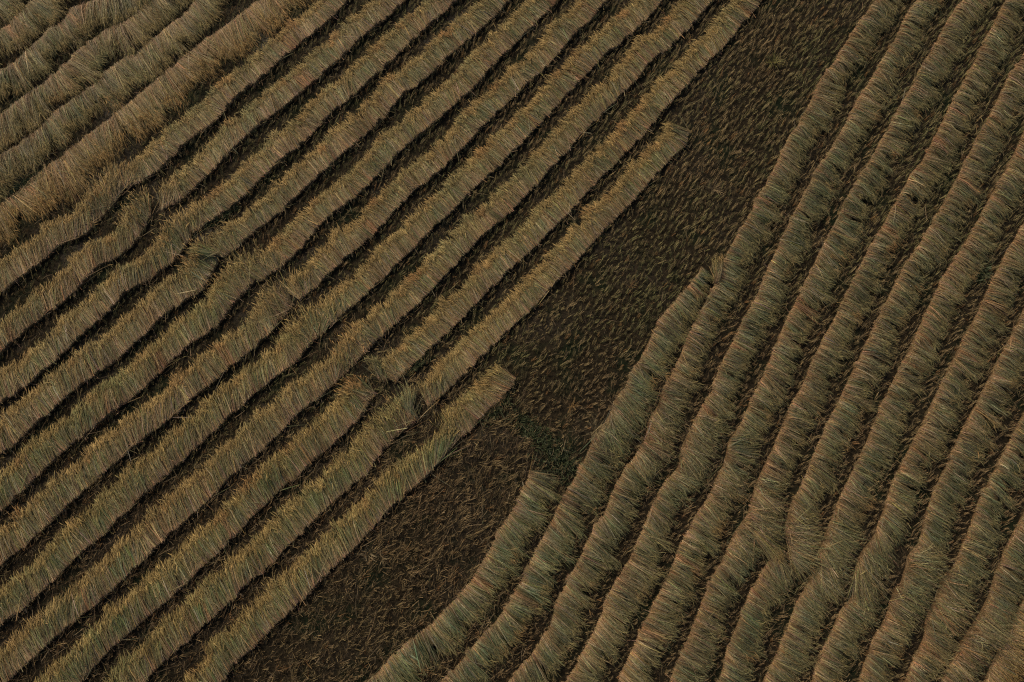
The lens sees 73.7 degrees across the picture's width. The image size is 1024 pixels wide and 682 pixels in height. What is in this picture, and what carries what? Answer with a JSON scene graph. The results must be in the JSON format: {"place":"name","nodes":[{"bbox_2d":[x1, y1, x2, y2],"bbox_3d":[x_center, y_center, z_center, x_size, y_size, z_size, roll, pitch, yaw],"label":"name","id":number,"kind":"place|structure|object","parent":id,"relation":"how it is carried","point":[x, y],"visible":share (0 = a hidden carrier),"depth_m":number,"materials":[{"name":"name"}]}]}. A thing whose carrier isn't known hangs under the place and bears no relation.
{"place":"outdoors","nodes":[
{"label":"outdoors","id":0,"kind":"place"},
{"bbox_2d":[0,0,1023,681],"bbox_3d":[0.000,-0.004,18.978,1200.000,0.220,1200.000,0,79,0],"label":"ground","id":1,"kind":"structure","parent":0,"point":[474,554],"depth_m":19.02,"materials":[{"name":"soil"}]},
{"bbox_2d":[0,0,26,33],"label":"straw windrow","id":2,"kind":"object","parent":1,"relation":"on","point":[6,9],"visible":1,"depth_m":20.84,"materials":[{"name":"beige plant"}]},
{"bbox_2d":[0,163,49,205],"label":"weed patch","id":3,"kind":"object","parent":1,"relation":"on","point":[18,187],"visible":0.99,"depth_m":19.77,"materials":[{"name":"green plant"}]},
{"bbox_2d":[0,0,73,63],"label":"straw windrow","id":4,"kind":"object","parent":1,"relation":"on","point":[15,33],"visible":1,"depth_m":20.73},
{"bbox_2d":[0,155,133,294],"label":"straw windrow","id":5,"kind":"object","parent":1,"relation":"on","point":[54,239],"visible":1,"depth_m":19.46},
{"bbox_2d":[0,183,160,355],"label":"straw windrow","id":6,"kind":"object","parent":1,"relation":"on","point":[78,276],"visible":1,"depth_m":19.24,"materials":[{"name":"beige plant"}]},
{"bbox_2d":[0,0,176,103],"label":"straw windrow","id":7,"kind":"object","parent":1,"relation":"on","point":[74,25],"visible":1,"depth_m":20.63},
{"bbox_2d":[0,0,193,153],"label":"straw windrow","id":8,"kind":"object","parent":1,"relation":"on","point":[80,63],"visible":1,"depth_m":20.46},
{"bbox_2d":[0,205,207,404],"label":"straw windrow","id":9,"kind":"object","parent":1,"relation":"on","point":[83,321],"visible":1,"depth_m":19.05,"materials":[{"name":"beige plant"}]},
{"bbox_2d":[0,230,222,454],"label":"straw windrow","id":10,"kind":"object","parent":1,"relation":"on","point":[196,276],"visible":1,"depth_m":18.83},
{"bbox_2d":[0,0,229,203],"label":"straw windrow","id":11,"kind":"object","parent":1,"relation":"on","point":[173,34],"visible":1,"depth_m":20.32,"materials":[{"name":"beige plant"}]},
{"bbox_2d":[0,242,264,510],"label":"straw windrow","id":12,"kind":"object","parent":1,"relation":"on","point":[224,299],"visible":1,"depth_m":18.64,"materials":[{"name":"beige plant"}]},
{"bbox_2d":[0,274,301,575],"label":"straw windrow","id":13,"kind":"object","parent":1,"relation":"on","point":[180,394],"visible":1,"depth_m":18.43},
{"bbox_2d":[0,0,317,253],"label":"straw windrow","id":14,"kind":"object","parent":1,"relation":"on","point":[162,90],"visible":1,"depth_m":20.15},
{"bbox_2d":[0,294,340,626],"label":"straw windrow","id":15,"kind":"object","parent":1,"relation":"on","point":[289,352],"visible":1,"depth_m":18.21,"materials":[{"name":"brown plant"}]},
{"bbox_2d":[188,235,219,259],"bbox_3d":[-8.758,-2.603,19.280,0.899,0.362,0.769,-21,80,-4],"label":"straw handful","id":16,"kind":"object","parent":1,"relation":"on","point":[204,252],"visible":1,"depth_m":19.18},
{"bbox_2d":[34,375,388,681],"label":"straw windrow","id":17,"kind":"object","parent":1,"relation":"on","point":[99,646],"visible":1,"depth_m":17.86,"materials":[{"name":"brown plant"}]},
{"bbox_2d":[205,204,242,226],"bbox_3d":[-8.308,-3.637,19.599,1.241,0.236,0.713,-40,82,-7],"label":"weed patch","id":18,"kind":"object","parent":1,"relation":"on","point":[223,216],"visible":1,"depth_m":19.58,"materials":[{"name":"green plant"}]},
{"bbox_2d":[102,0,349,188],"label":"straw windrow","id":19,"kind":"object","parent":1,"relation":"on","point":[161,155],"visible":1,"depth_m":20.27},
{"bbox_2d":[105,391,438,681],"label":"straw windrow","id":20,"kind":"object","parent":1,"relation":"on","point":[237,578],"visible":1,"depth_m":17.81,"materials":[{"name":"brown plant"}]},
{"bbox_2d":[150,0,404,210],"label":"straw windrow","id":21,"kind":"object","parent":1,"relation":"on","point":[233,137],"visible":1,"depth_m":20.22,"materials":[{"name":"beige plant"}]},
{"bbox_2d":[175,0,458,232],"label":"straw windrow","id":22,"kind":"object","parent":1,"relation":"on","point":[253,176],"visible":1,"depth_m":20.12,"materials":[{"name":"beige plant"}]},
{"bbox_2d":[183,359,515,681],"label":"straw windrow","id":23,"kind":"object","parent":1,"relation":"on","point":[306,579],"visible":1,"depth_m":17.85,"materials":[{"name":"brown plant"}]},
{"bbox_2d":[201,0,510,276],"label":"straw windrow","id":24,"kind":"object","parent":1,"relation":"on","point":[297,185],"visible":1,"depth_m":20.05,"materials":[{"name":"beige plant"}]},
{"bbox_2d":[0,0,714,681],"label":"straw windrow","id":25,"kind":"object","parent":1,"relation":"on","point":[194,494],"visible":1,"depth_m":18.64,"materials":[{"name":"beige plant"}]},
{"bbox_2d":[356,544,374,562],"bbox_3d":[-3.717,5.537,17.746,0.633,0.266,0.410,31,81,6],"label":"straw tuft","id":26,"kind":"object","parent":1,"relation":"on","point":[366,554],"visible":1,"depth_m":17.72,"materials":[{"name":"brown plant"}]},
{"bbox_2d":[362,354,387,382],"bbox_3d":[-3.696,0.747,18.600,0.921,0.404,0.675,27,80,5],"label":"straw handful","id":27,"kind":"object","parent":1,"relation":"on","point":[380,375],"visible":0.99,"depth_m":18.58,"materials":[{"name":"beige plant"}]},
{"bbox_2d":[237,0,559,284],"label":"straw windrow","id":28,"kind":"object","parent":1,"relation":"on","point":[283,250],"visible":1,"depth_m":20.00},
{"bbox_2d":[373,379,424,425],"bbox_3d":[-2.998,1.660,18.467,1.521,0.327,1.288,0,79,0],"label":"straw handful","id":29,"kind":"object","parent":1,"relation":"on","point":[410,409],"visible":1,"depth_m":18.42,"materials":[{"name":"beige plant"}]},
{"bbox_2d":[404,349,434,373],"bbox_3d":[-2.584,0.545,18.838,1.047,0.202,0.542,-44,82,-8],"label":"weed patch","id":30,"kind":"object","parent":1,"relation":"on","point":[416,366],"visible":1,"depth_m":18.82,"materials":[{"name":"green plant"}]},
{"bbox_2d":[280,0,608,300],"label":"straw windrow","id":31,"kind":"object","parent":1,"relation":"on","point":[551,47],"visible":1,"depth_m":19.92,"materials":[{"name":"beige plant"}]},
{"bbox_2d":[368,455,564,681],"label":"straw windrow","id":32,"kind":"object","parent":1,"relation":"on","point":[415,652],"visible":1,"depth_m":17.57,"materials":[{"name":"beige plant"}]},
{"bbox_2d":[301,0,663,327],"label":"straw windrow","id":33,"kind":"object","parent":1,"relation":"on","point":[485,165],"visible":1,"depth_m":19.91,"materials":[{"name":"beige plant"}]},
{"bbox_2d":[479,387,516,426],"bbox_3d":[-0.402,1.818,18.559,1.402,0.176,0.702,-44,82,-8],"label":"weed patch","id":34,"kind":"object","parent":1,"relation":"on","point":[497,407],"visible":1,"depth_m":18.54,"materials":[{"name":"green plant"}]},
{"bbox_2d":[0,0,1023,681],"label":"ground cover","id":35,"kind":"object","parent":1,"relation":"on","point":[512,372],"visible":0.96,"depth_m":18.83,"materials":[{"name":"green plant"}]},
{"bbox_2d":[0,0,1023,681],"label":"stubble","id":36,"kind":"object","parent":1,"relation":"on","point":[608,290],"visible":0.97,"depth_m":19.16,"materials":[{"name":"brown plant"}]},
{"bbox_2d":[501,403,558,453],"bbox_3d":[0.503,2.356,18.413,1.705,0.238,0.838,34,81,6],"label":"weed patch","id":37,"kind":"object","parent":1,"relation":"on","point":[531,430],"visible":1,"depth_m":18.42,"materials":[{"name":"green plant"}]},
{"bbox_2d":[412,115,690,408],"bbox_3d":[1.356,-2.344,19.338,1.251,0.382,11.507,42,82,7],"label":"straw windrow","id":38,"kind":"object","parent":1,"relation":"on","point":[579,242],"visible":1,"depth_m":19.27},
{"bbox_2d":[522,425,584,487],"bbox_3d":[1.260,3.200,18.238,1.908,0.236,1.185,36,81,7],"label":"weed patch","id":39,"kind":"object","parent":1,"relation":"on","point":[560,455],"visible":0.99,"depth_m":18.23,"materials":[{"name":"green plant"}]},
{"bbox_2d":[371,0,761,393],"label":"straw windrow","id":40,"kind":"object","parent":1,"relation":"on","point":[670,87],"visible":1,"depth_m":19.67,"materials":[{"name":"beige plant"}]},
{"bbox_2d":[566,398,580,411],"bbox_3d":[1.628,1.729,18.512,0.452,0.219,0.398,-22,80,-4],"label":"straw tuft","id":41,"kind":"object","parent":1,"relation":"on","point":[572,406],"visible":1,"depth_m":18.48,"materials":[{"name":"brown plant"}]},
{"bbox_2d":[441,267,714,681],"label":"straw windrow","id":42,"kind":"object","parent":1,"relation":"on","point":[481,652],"visible":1,"depth_m":18.05,"materials":[{"name":"brown plant"}]},
{"bbox_2d":[582,416,609,441],"bbox_3d":[2.277,2.389,18.249,0.736,0.350,0.772,35,81,6],"label":"straw tuft","id":43,"kind":"object","parent":1,"relation":"on","point":[594,431],"visible":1,"depth_m":18.27,"materials":[{"name":"brown plant"}]},
{"bbox_2d":[508,0,906,681],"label":"straw windrow","id":44,"kind":"object","parent":1,"relation":"on","point":[594,552],"visible":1,"depth_m":18.69,"materials":[{"name":"beige plant"}]},
{"bbox_2d":[704,176,723,193],"bbox_3d":[5.852,-4.413,19.698,0.524,0.293,0.700,-35,81,-6],"label":"straw tuft","id":45,"kind":"object","parent":1,"relation":"on","point":[714,187],"visible":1,"depth_m":19.71,"materials":[{"name":"beige plant"}]},
{"bbox_2d":[709,254,741,283],"bbox_3d":[5.905,-2.046,19.244,0.879,0.329,0.868,-29,80,-5],"label":"straw handful","id":46,"kind":"object","parent":1,"relation":"on","point":[716,273],"visible":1,"depth_m":19.18,"materials":[{"name":"beige plant"}]},
{"bbox_2d":[561,0,945,681],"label":"straw windrow","id":47,"kind":"object","parent":1,"relation":"on","point":[631,580],"visible":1,"depth_m":18.72,"materials":[{"name":"beige plant"}]},
{"bbox_2d":[716,545,800,681],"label":"straw windrow","id":48,"kind":"object","parent":1,"relation":"on","point":[770,581],"visible":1,"depth_m":17.46,"materials":[{"name":"beige plant"}]},
{"bbox_2d":[752,521,792,570],"bbox_3d":[6.795,5.344,17.754,1.108,0.482,1.292,0,79,0],"label":"straw handful","id":49,"kind":"object","parent":1,"relation":"on","point":[763,539],"visible":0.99,"depth_m":17.77,"materials":[{"name":"brown plant"}]},
{"bbox_2d":[767,50,785,66],"bbox_3d":[7.869,-8.407,20.484,0.690,0.294,0.612,0,79,0],"label":"straw tuft","id":50,"kind":"object","parent":1,"relation":"on","point":[774,57],"visible":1,"depth_m":20.46,"materials":[{"name":"brown plant"}]},
{"bbox_2d":[763,572,847,681],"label":"straw windrow","id":51,"kind":"object","parent":1,"relation":"on","point":[792,641],"visible":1,"depth_m":17.44,"materials":[{"name":"beige plant"}]},
{"bbox_2d":[618,0,1003,681],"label":"straw windrow","id":52,"kind":"object","parent":1,"relation":"on","point":[676,586],"visible":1,"depth_m":18.74,"materials":[{"name":"beige plant"}]},
{"bbox_2d":[665,0,1023,681],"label":"straw windrow","id":53,"kind":"object","parent":1,"relation":"on","point":[739,548],"visible":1,"depth_m":18.77,"materials":[{"name":"beige plant"}]},
{"bbox_2d":[857,583,934,681],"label":"straw windrow","id":54,"kind":"object","parent":1,"relation":"on","point":[894,625],"visible":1,"depth_m":17.39,"materials":[{"name":"beige plant"}]},
{"bbox_2d":[780,45,1023,592],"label":"straw windrow","id":55,"kind":"object","parent":1,"relation":"on","point":[866,364],"visible":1,"depth_m":18.91,"materials":[{"name":"beige plant"}]},
{"bbox_2d":[797,130,1023,606],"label":"straw windrow","id":56,"kind":"object","parent":1,"relation":"on","point":[853,496],"visible":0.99,"depth_m":18.64,"materials":[{"name":"beige plant"}]},
{"bbox_2d":[809,222,1023,681],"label":"straw windrow","id":57,"kind":"object","parent":1,"relation":"on","point":[888,526],"visible":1,"depth_m":18.19,"materials":[{"name":"brown plant"}]},
{"bbox_2d":[899,308,1023,627],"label":"straw windrow","id":58,"kind":"object","parent":1,"relation":"on","point":[926,554],"visible":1,"depth_m":18.17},
{"bbox_2d":[904,412,1023,681],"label":"straw windrow","id":59,"kind":"object","parent":1,"relation":"on","point":[939,619],"visible":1,"depth_m":17.72,"materials":[{"name":"brown plant"}]},
{"bbox_2d":[938,511,1023,681],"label":"straw windrow","id":60,"kind":"object","parent":1,"relation":"on","point":[991,616],"visible":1,"depth_m":17.46,"materials":[{"name":"beige plant"}]},
{"bbox_2d":[974,258,993,284],"bbox_3d":[13.358,-1.928,19.323,0.508,0.152,0.901,29,80,5],"label":"plant","id":61,"kind":"object","parent":1,"relation":"on","point":[987,273],"visible":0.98,"depth_m":19.31,"materials":[{"name":"green plant"}]},
{"bbox_2d":[983,598,1023,681],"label":"straw windrow","id":62,"kind":"object","parent":1,"relation":"on","point":[999,669],"visible":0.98,"depth_m":17.27,"materials":[{"name":"beige plant"}]}
]}

